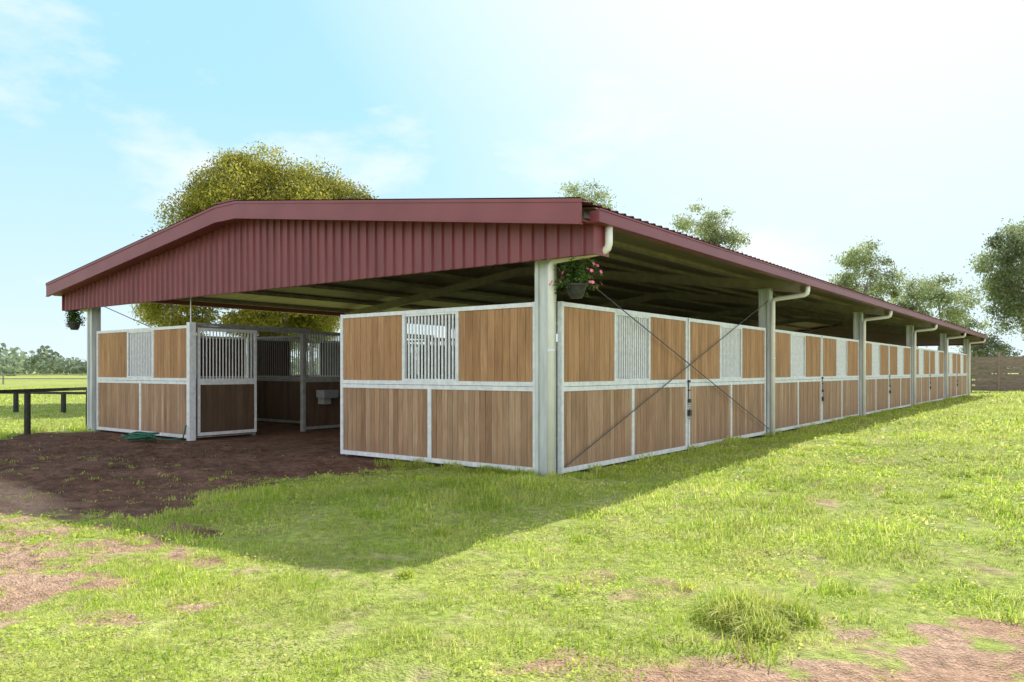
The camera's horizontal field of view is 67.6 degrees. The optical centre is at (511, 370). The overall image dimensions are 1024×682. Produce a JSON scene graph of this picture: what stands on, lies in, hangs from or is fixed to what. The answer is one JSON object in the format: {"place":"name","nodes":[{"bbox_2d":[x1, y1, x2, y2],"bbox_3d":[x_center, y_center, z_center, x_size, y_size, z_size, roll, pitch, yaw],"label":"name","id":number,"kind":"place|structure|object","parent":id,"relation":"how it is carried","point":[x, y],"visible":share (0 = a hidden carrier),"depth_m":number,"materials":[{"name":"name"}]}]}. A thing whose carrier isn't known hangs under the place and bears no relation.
{"place":"outdoors","nodes":[
{"label":"outdoors","id":0,"kind":"place"},
{"bbox_2d":[0,371,1023,681],"bbox_3d":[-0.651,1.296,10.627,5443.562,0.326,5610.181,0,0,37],"label":"ground","id":1,"kind":"structure","parent":0,"point":[280,451],"depth_m":5.35,"materials":[{"name":"green plant"}]},
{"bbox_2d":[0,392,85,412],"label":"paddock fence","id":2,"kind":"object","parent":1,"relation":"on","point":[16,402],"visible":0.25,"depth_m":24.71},
{"bbox_2d":[0,387,86,434],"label":"rail fence","id":3,"kind":"object","parent":1,"relation":"on","point":[27,411],"visible":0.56,"depth_m":16.20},
{"bbox_2d":[121,425,186,440],"bbox_3d":[-7.010,1.201,14.783,1.340,0.288,0.597,0,0,23],"label":"garden hose","id":4,"kind":"object","parent":1,"relation":"on","point":[140,435],"visible":1,"depth_m":14.66,"materials":[{"name":"green rubber"}]},
{"bbox_2d":[0,373,316,383],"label":"fence","id":5,"kind":"object","parent":1,"relation":"on","point":[2,374],"visible":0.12,"depth_m":76.08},
{"bbox_2d":[128,302,219,335],"bbox_3d":[-15.033,-2.014,34.684,4.174,7.203,4.767,0,0,-31],"label":"gum tree","id":6,"kind":"object","parent":1,"relation":"on","point":[161,315],"visible":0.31,"depth_m":34.05,"materials":[{"name":"green plant"}]},
{"bbox_2d":[140,138,378,374],"bbox_3d":[-10.878,-4.298,34.689,10.754,11.953,10.685,0,0,37],"label":"gum tree","id":7,"kind":"object","parent":1,"relation":"on","point":[245,176],"visible":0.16,"depth_m":32.82,"materials":[{"name":"green plant"}]},
{"bbox_2d":[0,343,1023,375],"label":"distant woodland","id":8,"kind":"object","parent":1,"relation":"on","point":[14,362],"visible":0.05,"depth_m":207.28,"materials":[{"name":"green plant"}]},
{"bbox_2d":[46,197,987,476],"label":"stable","id":9,"kind":"structure","parent":1,"relation":"on","point":[670,341],"depth_m":13.63,"materials":[{"name":"red paint"}]},
{"bbox_2d":[64,310,86,329],"bbox_3d":[-10.059,-1.269,17.585,0.490,0.658,0.657,0,0,-23],"label":"hanging basket","id":10,"kind":"object","parent":9,"relation":"hanging from","point":[73,322],"visible":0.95,"depth_m":17.63,"materials":[{"name":"green plant"}]},
{"bbox_2d":[316,390,337,403],"bbox_3d":[-4.205,0.600,17.342,0.340,0.320,0.400,0,0,37],"label":"water trough","id":11,"kind":"object","parent":9,"relation":"attached to","point":[324,396],"visible":1,"depth_m":17.25,"materials":[{"name":"plastic"}]},
{"bbox_2d":[549,257,602,298],"bbox_3d":[0.807,-1.239,9.634,0.690,0.658,0.758,0,0,3],"label":"hanging basket","id":12,"kind":"object","parent":9,"relation":"hanging from","point":[576,287],"visible":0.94,"depth_m":9.56,"materials":[{"name":"green plant"}]},
{"bbox_2d":[555,178,624,210],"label":"gum tree","id":13,"kind":"object","parent":1,"relation":"on","point":[596,196],"visible":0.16,"depth_m":59.38,"materials":[{"name":"green plant"}]},
{"bbox_2d":[669,198,752,252],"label":"gum tree","id":14,"kind":"object","parent":1,"relation":"on","point":[716,236],"visible":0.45,"depth_m":58.82,"materials":[{"name":"green plant"}]},
{"bbox_2d":[824,236,910,301],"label":"gum tree","id":15,"kind":"object","parent":1,"relation":"on","point":[848,279],"visible":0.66,"depth_m":69.08,"materials":[{"name":"green plant"}]},
{"bbox_2d":[886,268,991,350],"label":"gum tree","id":16,"kind":"object","parent":1,"relation":"on","point":[950,313],"visible":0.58,"depth_m":73.41,"materials":[{"name":"green plant"}]},
{"bbox_2d":[951,327,1022,379],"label":"bush","id":17,"kind":"object","parent":1,"relation":"on","point":[988,349],"visible":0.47,"depth_m":59.12,"materials":[{"name":"green plant"}]},
{"bbox_2d":[963,216,1023,340],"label":"gum tree","id":18,"kind":"object","parent":1,"relation":"on","point":[1006,280],"visible":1,"depth_m":60.20,"materials":[{"name":"green plant"}]},
{"bbox_2d":[970,352,1023,391],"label":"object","id":19,"kind":"structure","parent":1,"relation":"on","point":[999,381],"depth_m":47.44,"materials":[{"name":"brown wood"}]},
{"bbox_2d":[0,386,1023,681],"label":"grass","id":20,"kind":"structure","parent":0,"point":[756,616],"depth_m":6.13,"materials":[{"name":"green plant"}]},
{"bbox_2d":[0,0,1023,361],"label":"sky","id":21,"kind":"structure","parent":0,"point":[826,126],"materials":[{"name":"blue"}]}
]}

